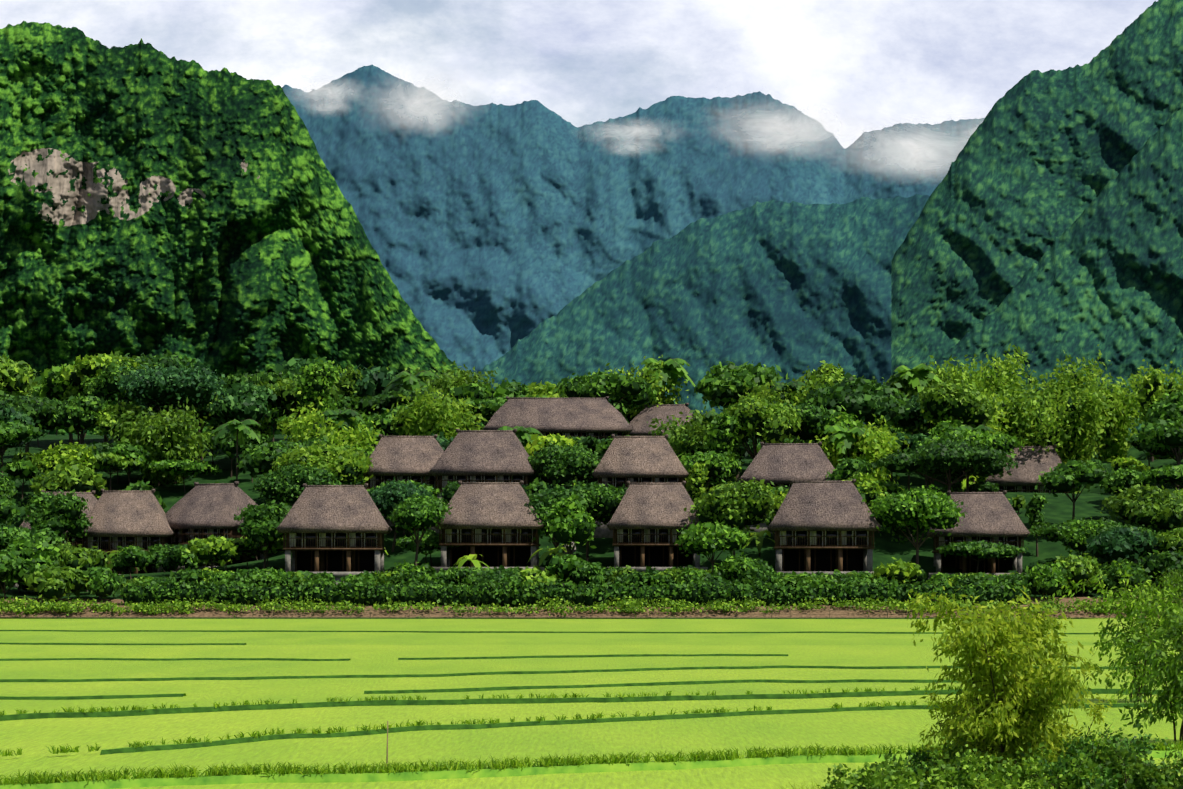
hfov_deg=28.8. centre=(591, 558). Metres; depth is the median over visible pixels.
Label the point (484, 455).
stilt house
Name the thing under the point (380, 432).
tree
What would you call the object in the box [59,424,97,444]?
tree
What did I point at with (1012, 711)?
bamboo
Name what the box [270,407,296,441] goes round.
tree
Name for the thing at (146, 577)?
tree
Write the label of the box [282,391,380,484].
bamboo tree
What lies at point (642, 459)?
stilt house
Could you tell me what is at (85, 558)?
edge bush
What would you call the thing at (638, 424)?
stilt house
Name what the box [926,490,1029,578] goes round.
stilt house
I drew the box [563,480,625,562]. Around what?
tree
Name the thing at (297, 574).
tree
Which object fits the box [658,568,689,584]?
shrub
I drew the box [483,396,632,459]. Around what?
stilt house
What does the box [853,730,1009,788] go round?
bush
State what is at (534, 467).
tree
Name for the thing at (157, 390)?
tree
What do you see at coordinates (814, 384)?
tree
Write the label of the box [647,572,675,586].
shrub
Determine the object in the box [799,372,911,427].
tree
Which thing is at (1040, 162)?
mountain
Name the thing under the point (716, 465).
tree
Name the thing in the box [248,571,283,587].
shrub
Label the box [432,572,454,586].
tree
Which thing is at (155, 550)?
tree
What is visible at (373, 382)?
tree
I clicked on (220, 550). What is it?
tree
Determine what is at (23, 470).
tree
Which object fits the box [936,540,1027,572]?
tree
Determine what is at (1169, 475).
tree
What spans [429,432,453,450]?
tree
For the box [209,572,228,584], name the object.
shrub
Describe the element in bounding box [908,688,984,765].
tree
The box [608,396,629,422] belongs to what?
tree
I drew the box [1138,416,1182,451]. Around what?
tree
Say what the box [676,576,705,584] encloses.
shrub
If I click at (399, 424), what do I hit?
tree
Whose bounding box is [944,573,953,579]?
shrub
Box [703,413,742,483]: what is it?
tree
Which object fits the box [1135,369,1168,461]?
tree
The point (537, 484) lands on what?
tree
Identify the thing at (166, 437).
bamboo tree
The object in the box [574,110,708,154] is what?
cloud
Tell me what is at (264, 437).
tree
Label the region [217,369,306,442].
tree
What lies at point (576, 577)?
shrub
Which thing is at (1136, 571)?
edge bush
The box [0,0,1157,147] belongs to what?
sky
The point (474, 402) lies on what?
tree
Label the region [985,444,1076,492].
stilt house
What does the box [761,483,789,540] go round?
tree
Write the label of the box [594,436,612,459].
tree
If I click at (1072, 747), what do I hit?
bush
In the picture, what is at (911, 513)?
tree
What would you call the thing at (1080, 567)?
tree
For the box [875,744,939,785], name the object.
bush
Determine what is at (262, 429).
tree
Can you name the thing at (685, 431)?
bamboo tree
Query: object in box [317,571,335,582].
shrub
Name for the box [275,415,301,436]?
tree
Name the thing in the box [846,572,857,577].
shrub
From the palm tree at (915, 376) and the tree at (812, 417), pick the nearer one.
the tree at (812, 417)
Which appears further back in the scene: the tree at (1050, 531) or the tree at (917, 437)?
the tree at (917, 437)
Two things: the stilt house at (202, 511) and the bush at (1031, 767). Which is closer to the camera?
the bush at (1031, 767)
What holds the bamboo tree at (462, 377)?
on the hill terrain
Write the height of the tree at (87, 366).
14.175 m
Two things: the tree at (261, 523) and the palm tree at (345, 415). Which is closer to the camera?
the tree at (261, 523)
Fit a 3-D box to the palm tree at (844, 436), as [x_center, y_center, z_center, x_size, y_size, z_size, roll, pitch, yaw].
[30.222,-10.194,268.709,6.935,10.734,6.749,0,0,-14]
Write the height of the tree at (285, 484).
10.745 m
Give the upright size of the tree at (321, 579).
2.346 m
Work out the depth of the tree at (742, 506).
237.53 m
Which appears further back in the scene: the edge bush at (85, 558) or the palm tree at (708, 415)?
the palm tree at (708, 415)
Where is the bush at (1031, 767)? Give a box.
[983,742,1119,788]
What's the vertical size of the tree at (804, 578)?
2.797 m
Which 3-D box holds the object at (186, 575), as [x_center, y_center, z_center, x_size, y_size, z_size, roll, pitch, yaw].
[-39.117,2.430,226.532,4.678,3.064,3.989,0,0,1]
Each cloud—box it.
[283,76,394,115]
[301,97,352,118]
[323,61,498,136]
[382,92,460,135]
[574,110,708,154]
[593,137,665,158]
[648,86,882,164]
[721,119,846,162]
[750,98,981,183]
[811,126,974,183]
[945,107,990,144]
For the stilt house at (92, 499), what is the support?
on the hill terrain
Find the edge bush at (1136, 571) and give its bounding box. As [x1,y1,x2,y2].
[1095,561,1152,596]
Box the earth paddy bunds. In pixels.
[0,630,1182,788]
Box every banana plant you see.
[103,545,146,573]
[454,554,490,568]
[527,544,571,565]
[747,529,774,558]
[961,475,978,490]
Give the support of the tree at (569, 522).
on the hill terrain
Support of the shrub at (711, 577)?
on the hill terrain
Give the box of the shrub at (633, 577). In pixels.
[614,571,655,587]
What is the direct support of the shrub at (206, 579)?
on the hill terrain
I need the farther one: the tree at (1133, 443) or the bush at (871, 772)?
the tree at (1133, 443)
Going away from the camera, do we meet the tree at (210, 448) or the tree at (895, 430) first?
the tree at (895, 430)
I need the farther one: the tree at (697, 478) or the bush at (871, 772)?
the tree at (697, 478)
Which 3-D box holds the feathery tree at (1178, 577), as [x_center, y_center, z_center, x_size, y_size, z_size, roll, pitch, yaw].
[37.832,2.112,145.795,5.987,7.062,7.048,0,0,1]
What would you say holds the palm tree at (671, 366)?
on the hill terrain
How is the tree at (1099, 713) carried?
on the paddy field
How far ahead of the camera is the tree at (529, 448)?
269.02 m
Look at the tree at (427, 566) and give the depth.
232.82 m
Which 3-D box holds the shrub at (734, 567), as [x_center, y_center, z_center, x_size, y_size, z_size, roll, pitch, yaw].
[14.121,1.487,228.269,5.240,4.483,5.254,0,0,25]
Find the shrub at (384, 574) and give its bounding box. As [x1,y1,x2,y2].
[378,570,397,582]
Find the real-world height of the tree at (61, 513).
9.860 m
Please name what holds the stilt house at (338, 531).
on the hill terrain
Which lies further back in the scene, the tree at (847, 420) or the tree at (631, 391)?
the tree at (631, 391)
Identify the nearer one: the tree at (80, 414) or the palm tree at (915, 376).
the tree at (80, 414)
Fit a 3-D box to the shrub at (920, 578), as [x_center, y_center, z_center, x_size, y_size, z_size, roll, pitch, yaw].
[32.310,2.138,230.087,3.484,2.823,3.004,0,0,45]
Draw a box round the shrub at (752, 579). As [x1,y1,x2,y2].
[729,564,760,585]
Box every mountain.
[0,21,487,434]
[477,194,929,423]
[891,0,1182,375]
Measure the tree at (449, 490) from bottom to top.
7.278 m
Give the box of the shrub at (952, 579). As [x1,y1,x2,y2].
[949,573,982,584]
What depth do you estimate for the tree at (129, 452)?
282.17 m
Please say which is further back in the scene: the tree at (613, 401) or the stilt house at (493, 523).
the tree at (613, 401)
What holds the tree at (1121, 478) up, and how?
on the hill terrain
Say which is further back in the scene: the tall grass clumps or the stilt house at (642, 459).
the stilt house at (642, 459)
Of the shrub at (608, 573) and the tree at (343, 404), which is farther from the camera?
the tree at (343, 404)
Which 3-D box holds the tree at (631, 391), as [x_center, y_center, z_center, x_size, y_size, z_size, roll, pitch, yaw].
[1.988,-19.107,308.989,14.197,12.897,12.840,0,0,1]
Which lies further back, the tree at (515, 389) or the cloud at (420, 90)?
the cloud at (420, 90)
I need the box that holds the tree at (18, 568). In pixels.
[0,551,40,598]
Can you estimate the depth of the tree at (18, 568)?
222.91 m
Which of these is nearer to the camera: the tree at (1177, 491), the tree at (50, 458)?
the tree at (1177, 491)
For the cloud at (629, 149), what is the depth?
8496.26 m
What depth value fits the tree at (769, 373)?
331.19 m
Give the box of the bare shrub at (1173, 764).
[1072,724,1182,772]
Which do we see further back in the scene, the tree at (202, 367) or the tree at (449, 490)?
the tree at (202, 367)
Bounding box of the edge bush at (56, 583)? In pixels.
[22,565,89,601]
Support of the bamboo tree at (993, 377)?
on the hill terrain
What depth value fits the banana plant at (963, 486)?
269.85 m
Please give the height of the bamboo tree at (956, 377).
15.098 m
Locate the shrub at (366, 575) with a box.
[340,571,378,583]
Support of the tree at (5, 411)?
on the hill terrain
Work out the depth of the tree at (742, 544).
245.57 m
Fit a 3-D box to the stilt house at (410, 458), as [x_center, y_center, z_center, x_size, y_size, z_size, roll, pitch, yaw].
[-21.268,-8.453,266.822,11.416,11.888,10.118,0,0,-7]
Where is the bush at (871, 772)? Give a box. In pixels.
[816,749,956,788]
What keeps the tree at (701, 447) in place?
on the hill terrain
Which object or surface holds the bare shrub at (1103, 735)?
on the paddy field
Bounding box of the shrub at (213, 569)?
[204,567,231,573]
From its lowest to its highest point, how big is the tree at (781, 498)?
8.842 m
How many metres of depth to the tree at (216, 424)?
319.22 m
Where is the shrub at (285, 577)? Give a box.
[274,571,311,585]
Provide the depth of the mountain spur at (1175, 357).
2897.88 m
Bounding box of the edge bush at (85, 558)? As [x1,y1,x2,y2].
[58,544,111,591]
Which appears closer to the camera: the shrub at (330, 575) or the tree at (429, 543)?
the shrub at (330, 575)
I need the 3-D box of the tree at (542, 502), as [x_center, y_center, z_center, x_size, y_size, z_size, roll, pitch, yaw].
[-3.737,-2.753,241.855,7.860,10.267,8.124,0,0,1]
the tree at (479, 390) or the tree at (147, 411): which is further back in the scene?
the tree at (479, 390)
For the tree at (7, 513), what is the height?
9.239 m
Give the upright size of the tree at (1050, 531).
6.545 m
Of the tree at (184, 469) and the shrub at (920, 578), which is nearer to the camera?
the shrub at (920, 578)
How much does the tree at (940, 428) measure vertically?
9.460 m
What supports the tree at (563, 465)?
on the hill terrain
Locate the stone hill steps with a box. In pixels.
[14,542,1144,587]
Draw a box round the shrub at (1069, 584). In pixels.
[1061,580,1095,594]
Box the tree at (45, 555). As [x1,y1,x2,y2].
[1,538,65,592]
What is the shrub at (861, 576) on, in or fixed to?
on the hill terrain
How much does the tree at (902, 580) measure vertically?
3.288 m
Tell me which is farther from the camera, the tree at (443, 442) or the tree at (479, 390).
the tree at (479, 390)
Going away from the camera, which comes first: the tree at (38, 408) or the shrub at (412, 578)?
the shrub at (412, 578)
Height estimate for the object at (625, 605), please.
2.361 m
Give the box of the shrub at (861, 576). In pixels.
[843,570,874,585]
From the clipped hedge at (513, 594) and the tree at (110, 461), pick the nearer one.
the clipped hedge at (513, 594)
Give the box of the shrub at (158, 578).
[153,576,171,585]
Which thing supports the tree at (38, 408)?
on the hill terrain
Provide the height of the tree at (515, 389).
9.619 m
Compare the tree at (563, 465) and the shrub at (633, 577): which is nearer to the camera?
the shrub at (633, 577)
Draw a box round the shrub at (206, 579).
[201,571,219,584]
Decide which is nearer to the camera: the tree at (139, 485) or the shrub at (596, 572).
the shrub at (596, 572)
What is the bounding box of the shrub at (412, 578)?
[383,570,424,586]
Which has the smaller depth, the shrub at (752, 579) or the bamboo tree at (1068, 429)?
the shrub at (752, 579)
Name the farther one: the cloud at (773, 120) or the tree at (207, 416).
the cloud at (773, 120)
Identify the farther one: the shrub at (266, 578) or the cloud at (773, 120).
the cloud at (773, 120)
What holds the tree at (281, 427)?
on the hill terrain
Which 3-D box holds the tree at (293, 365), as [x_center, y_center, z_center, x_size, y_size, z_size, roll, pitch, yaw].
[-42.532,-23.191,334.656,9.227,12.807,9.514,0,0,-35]
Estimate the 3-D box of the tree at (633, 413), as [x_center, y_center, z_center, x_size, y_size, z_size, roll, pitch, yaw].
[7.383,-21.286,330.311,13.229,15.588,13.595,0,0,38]
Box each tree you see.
[0,354,35,399]
[0,390,65,452]
[0,403,16,422]
[0,410,40,475]
[0,420,42,446]
[0,459,40,498]
[0,472,18,505]
[0,495,20,526]
[0,525,65,552]
[0,551,40,598]
[1,538,65,592]
[7,576,29,592]
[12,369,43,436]
[12,449,39,467]
[18,488,92,542]
[27,428,49,454]
[29,460,107,497]
[32,361,88,444]
[34,440,95,474]
[52,394,113,443]
[53,542,76,558]
[57,393,88,443]
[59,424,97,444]
[60,351,159,444]
[60,386,82,444]
[80,441,149,483]
[81,359,149,406]
[85,453,143,489]
[94,402,147,443]
[109,397,218,485]
[109,441,149,485]
[110,545,152,578]
[113,349,196,404]
[114,362,226,417]
[119,480,166,509]
[120,578,148,590]
[124,405,161,419]
[134,575,164,585]
[146,459,221,492]
[148,544,173,571]
[153,544,204,571]
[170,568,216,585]
[174,546,197,570]
[181,392,224,459]
[185,535,238,569]
[191,358,215,453]
[201,429,214,463]
[201,430,273,469]
[207,380,277,463]
[209,419,260,480]
[210,419,223,429]
[210,431,253,477]
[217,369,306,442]
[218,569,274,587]
[220,570,234,577]
[225,538,245,570]
[228,538,291,566]
[232,537,277,569]
[234,500,291,568]
[237,439,310,502]
[250,402,271,436]
[250,460,329,510]
[252,378,339,418]
[268,439,373,484]
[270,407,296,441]
[273,354,327,416]
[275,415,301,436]
[277,418,299,435]
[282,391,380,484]
[290,572,307,584]
[292,426,387,446]
[294,357,344,421]
[299,434,335,448]
[299,468,341,494]
[307,575,335,586]
[321,408,364,430]
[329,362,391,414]
[332,394,378,415]
[336,366,362,399]
[336,366,403,444]
[343,445,373,484]
[351,386,452,415]
[359,413,404,446]
[366,479,444,534]
[368,477,433,551]
[372,378,486,440]
[382,371,438,394]
[382,404,408,435]
[387,493,452,565]
[396,534,458,562]
[405,360,507,426]
[412,530,441,567]
[417,573,438,588]
[420,563,435,574]
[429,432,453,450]
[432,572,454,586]
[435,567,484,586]
[441,481,460,504]
[449,382,510,424]
[450,396,492,417]
[466,424,483,429]
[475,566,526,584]
[477,394,545,423]
[494,379,525,398]
[497,426,542,446]
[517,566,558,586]
[521,484,566,494]
[523,383,554,394]
[524,434,580,486]
[524,484,589,555]
[525,381,567,397]
[525,477,547,531]
[527,455,553,486]
[529,439,603,489]
[543,494,597,554]
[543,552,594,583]
[553,368,658,409]
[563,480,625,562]
[569,436,601,480]
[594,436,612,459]
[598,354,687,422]
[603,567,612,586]
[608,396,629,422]
[610,483,627,494]
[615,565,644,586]
[638,358,695,392]
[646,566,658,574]
[647,399,752,493]
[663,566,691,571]
[674,437,707,455]
[674,519,749,571]
[677,450,737,487]
[684,477,777,554]
[685,462,708,502]
[693,410,723,431]
[694,369,768,410]
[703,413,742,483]
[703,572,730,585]
[705,361,787,389]
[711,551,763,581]
[712,392,803,458]
[726,378,801,442]
[730,529,751,555]
[734,438,752,482]
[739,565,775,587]
[747,400,837,442]
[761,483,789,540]
[768,489,788,514]
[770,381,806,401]
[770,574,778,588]
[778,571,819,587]
[784,437,812,442]
[792,360,844,387]
[794,373,856,405]
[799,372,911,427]
[809,414,908,486]
[812,405,863,445]
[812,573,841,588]
[822,425,877,454]
[826,457,875,480]
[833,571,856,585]
[842,471,887,506]
[856,485,865,498]
[862,482,966,564]
[868,424,894,429]
[872,436,1024,495]
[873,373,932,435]
[874,425,910,481]
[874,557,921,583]
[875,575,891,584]
[876,431,937,490]
[876,480,902,532]
[885,363,941,435]
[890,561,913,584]
[893,392,936,436]
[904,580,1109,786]
[906,446,938,489]
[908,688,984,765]
[910,354,988,427]
[914,374,1002,471]
[914,428,1027,491]
[921,380,1011,485]
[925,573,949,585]
[928,418,966,436]
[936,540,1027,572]
[942,468,966,491]
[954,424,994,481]
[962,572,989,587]
[964,343,1038,403]
[964,481,998,491]
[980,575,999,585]
[986,379,1050,445]
[998,362,1118,493]
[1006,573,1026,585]
[1011,374,1056,409]
[1012,494,1025,514]
[1016,350,1126,460]
[1025,492,1047,556]
[1027,518,1163,558]
[1035,459,1114,519]
[1048,683,1118,750]
[1055,550,1107,596]
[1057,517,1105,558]
[1058,560,1182,702]
[1072,344,1143,460]
[1084,525,1161,561]
[1089,545,1158,562]
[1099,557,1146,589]
[1100,465,1162,523]
[1100,484,1182,535]
[1100,517,1116,561]
[1100,607,1182,742]
[1106,456,1150,473]
[1125,435,1152,469]
[1126,358,1182,459]
[1130,430,1182,464]
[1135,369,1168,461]
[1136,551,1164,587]
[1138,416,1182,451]
[1142,391,1182,490]
[1142,464,1182,488]
[1147,568,1182,638]
[1151,528,1182,554]
[1172,488,1182,525]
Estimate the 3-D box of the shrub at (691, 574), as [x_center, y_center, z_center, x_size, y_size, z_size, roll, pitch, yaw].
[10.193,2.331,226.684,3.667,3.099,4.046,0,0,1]
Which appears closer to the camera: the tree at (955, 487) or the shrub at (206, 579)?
the shrub at (206, 579)
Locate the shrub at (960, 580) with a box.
[952,575,968,585]
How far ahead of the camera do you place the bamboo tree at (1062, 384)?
317.01 m
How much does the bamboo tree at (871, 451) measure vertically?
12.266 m
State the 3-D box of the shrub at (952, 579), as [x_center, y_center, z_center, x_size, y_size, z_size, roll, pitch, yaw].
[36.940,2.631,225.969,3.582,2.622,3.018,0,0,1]
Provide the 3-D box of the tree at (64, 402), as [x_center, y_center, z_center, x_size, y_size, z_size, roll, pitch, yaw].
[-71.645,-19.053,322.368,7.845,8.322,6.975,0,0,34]
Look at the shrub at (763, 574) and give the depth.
225.97 m
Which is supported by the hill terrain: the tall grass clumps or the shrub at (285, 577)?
the shrub at (285, 577)
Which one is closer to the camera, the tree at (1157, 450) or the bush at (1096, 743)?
the bush at (1096, 743)
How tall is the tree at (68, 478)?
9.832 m
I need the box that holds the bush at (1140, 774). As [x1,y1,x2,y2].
[1038,739,1182,788]
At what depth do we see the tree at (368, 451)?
276.33 m
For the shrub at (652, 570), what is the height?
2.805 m
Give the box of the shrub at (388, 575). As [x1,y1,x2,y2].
[375,571,399,584]
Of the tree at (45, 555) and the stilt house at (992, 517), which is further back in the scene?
the stilt house at (992, 517)
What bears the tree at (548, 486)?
on the hill terrain
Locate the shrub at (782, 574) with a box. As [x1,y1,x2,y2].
[773,571,792,577]
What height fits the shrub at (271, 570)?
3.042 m
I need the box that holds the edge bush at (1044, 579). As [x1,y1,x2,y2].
[1020,562,1071,599]
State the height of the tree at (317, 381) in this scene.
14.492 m
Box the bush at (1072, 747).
[1020,722,1180,788]
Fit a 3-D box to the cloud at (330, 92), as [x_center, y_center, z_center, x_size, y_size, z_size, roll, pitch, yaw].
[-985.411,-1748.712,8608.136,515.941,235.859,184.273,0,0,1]
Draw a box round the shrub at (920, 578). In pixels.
[911,568,926,584]
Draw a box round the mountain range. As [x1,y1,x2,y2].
[282,65,984,376]
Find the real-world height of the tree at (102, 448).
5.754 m
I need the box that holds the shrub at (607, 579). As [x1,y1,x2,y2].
[604,566,617,587]
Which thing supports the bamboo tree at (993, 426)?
on the hill terrain
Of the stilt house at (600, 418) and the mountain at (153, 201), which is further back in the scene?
the mountain at (153, 201)
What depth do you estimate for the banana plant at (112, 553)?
251.49 m
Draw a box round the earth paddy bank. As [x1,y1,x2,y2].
[0,597,1182,617]
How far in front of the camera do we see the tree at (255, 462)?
272.34 m
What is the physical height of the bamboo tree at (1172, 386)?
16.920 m
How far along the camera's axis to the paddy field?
95.83 m
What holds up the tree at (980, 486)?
on the hill terrain
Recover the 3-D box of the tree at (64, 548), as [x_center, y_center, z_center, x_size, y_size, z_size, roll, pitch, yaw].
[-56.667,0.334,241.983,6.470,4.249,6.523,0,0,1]
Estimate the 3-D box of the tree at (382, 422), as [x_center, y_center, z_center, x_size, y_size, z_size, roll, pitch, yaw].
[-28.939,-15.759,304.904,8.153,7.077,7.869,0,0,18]
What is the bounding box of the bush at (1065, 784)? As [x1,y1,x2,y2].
[1001,782,1071,788]
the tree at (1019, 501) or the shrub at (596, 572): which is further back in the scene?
the tree at (1019, 501)
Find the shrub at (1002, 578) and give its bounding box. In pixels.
[996,573,1013,585]
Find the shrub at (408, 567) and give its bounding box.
[393,560,429,575]
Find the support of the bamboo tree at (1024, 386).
on the hill terrain
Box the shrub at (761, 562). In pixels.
[753,558,773,571]
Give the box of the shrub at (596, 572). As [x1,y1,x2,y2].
[580,562,605,587]
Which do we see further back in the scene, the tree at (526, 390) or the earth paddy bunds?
the tree at (526, 390)
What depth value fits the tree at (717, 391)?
324.02 m
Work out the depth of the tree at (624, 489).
250.88 m
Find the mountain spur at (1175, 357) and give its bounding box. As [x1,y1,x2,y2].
[1128,340,1182,433]
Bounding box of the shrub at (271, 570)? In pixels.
[262,567,284,586]
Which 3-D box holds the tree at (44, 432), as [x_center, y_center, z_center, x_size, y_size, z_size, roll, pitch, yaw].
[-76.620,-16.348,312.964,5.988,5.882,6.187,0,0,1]
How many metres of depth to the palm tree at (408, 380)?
318.87 m
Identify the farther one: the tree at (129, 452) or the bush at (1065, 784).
the tree at (129, 452)
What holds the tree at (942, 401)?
on the hill terrain
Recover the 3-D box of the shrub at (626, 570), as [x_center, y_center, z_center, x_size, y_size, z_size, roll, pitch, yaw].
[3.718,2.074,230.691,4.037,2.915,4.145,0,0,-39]
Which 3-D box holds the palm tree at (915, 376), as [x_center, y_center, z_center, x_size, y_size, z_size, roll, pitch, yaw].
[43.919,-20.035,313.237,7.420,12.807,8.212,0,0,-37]
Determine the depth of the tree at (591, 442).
287.36 m
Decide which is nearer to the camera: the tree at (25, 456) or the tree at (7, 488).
the tree at (7, 488)
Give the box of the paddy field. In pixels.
[0,617,1182,788]
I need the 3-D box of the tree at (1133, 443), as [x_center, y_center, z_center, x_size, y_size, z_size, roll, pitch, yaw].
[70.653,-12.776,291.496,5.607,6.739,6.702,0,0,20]
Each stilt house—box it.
[19,490,117,573]
[81,489,175,574]
[153,481,263,572]
[276,483,391,583]
[361,434,443,525]
[429,428,535,533]
[433,481,543,574]
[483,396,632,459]
[592,434,688,537]
[607,481,707,571]
[629,403,696,435]
[738,442,834,532]
[767,479,880,585]
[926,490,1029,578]
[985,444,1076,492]
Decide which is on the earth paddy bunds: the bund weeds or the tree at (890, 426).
the bund weeds
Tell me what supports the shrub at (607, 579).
on the hill terrain
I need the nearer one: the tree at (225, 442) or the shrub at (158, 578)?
the shrub at (158, 578)
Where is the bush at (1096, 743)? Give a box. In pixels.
[1060,728,1138,778]
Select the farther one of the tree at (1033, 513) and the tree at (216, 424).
the tree at (216, 424)
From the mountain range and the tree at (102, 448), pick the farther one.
the mountain range
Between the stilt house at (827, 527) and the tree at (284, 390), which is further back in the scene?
the tree at (284, 390)
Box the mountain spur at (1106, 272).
[926,106,1182,395]
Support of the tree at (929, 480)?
on the hill terrain
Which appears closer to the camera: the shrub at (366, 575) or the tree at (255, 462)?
the shrub at (366, 575)
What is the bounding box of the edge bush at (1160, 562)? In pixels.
[1137,547,1182,584]
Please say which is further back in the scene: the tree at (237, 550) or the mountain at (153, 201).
the mountain at (153, 201)
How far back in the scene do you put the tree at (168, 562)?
243.28 m
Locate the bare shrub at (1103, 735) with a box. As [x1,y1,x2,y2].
[1059,720,1135,788]
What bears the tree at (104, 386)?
on the hill terrain
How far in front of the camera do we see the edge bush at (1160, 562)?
224.04 m
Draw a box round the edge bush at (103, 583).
[74,566,126,599]
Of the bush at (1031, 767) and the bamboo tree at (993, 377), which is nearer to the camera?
the bush at (1031, 767)
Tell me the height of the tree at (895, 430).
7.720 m
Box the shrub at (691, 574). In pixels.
[678,567,708,583]
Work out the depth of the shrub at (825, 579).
224.15 m
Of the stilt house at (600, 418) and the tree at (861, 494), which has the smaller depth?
the tree at (861, 494)
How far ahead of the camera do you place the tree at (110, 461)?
278.53 m
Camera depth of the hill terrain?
256.99 m
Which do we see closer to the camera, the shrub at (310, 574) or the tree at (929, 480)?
the shrub at (310, 574)
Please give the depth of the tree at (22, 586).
229.35 m
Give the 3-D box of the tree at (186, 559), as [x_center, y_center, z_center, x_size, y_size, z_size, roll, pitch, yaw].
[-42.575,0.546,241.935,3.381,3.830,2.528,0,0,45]
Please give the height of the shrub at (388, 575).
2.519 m
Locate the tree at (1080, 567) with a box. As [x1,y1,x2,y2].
[1055,550,1107,596]
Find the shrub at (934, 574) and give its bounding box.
[927,572,943,580]
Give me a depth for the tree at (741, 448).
286.89 m
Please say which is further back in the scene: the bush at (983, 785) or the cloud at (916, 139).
the cloud at (916, 139)
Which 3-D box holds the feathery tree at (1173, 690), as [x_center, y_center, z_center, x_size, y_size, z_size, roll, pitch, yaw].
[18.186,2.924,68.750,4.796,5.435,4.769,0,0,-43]
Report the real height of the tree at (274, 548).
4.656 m
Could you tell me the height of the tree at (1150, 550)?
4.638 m
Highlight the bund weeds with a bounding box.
[0,685,1182,785]
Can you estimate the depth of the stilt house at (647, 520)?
240.86 m
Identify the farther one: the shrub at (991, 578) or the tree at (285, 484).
the tree at (285, 484)
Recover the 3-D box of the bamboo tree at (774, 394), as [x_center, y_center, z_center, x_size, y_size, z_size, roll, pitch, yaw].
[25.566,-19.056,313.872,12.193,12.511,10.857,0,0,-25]
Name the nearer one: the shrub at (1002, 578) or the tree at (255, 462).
the shrub at (1002, 578)
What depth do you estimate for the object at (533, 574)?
225.04 m
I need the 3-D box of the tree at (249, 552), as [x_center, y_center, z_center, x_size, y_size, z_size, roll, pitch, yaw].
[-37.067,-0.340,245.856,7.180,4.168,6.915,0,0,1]
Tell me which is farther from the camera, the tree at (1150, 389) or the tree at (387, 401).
the tree at (387, 401)
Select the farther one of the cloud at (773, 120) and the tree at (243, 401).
the cloud at (773, 120)
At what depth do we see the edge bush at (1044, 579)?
221.28 m
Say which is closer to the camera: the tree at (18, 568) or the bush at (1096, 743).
the bush at (1096, 743)
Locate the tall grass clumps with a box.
[779,774,833,788]
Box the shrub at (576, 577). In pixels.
[566,563,588,586]
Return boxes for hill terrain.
[0,434,1182,618]
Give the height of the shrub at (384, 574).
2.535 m
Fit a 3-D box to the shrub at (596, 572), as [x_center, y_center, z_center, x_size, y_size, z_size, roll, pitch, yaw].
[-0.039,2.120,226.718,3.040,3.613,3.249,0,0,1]
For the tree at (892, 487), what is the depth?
258.83 m
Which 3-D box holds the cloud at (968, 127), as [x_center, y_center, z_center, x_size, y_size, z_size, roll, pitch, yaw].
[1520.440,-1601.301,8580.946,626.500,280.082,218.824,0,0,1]
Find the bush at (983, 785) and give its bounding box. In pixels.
[930,771,1004,788]
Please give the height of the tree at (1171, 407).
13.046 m
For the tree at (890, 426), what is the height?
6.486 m
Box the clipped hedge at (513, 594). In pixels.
[119,575,1031,607]
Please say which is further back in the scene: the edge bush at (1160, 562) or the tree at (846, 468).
the tree at (846, 468)
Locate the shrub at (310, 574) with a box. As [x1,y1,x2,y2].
[294,571,321,579]
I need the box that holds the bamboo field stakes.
[386,721,387,765]
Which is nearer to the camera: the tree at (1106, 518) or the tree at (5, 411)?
the tree at (1106, 518)
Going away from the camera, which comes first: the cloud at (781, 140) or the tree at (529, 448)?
the tree at (529, 448)
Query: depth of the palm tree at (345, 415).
285.26 m

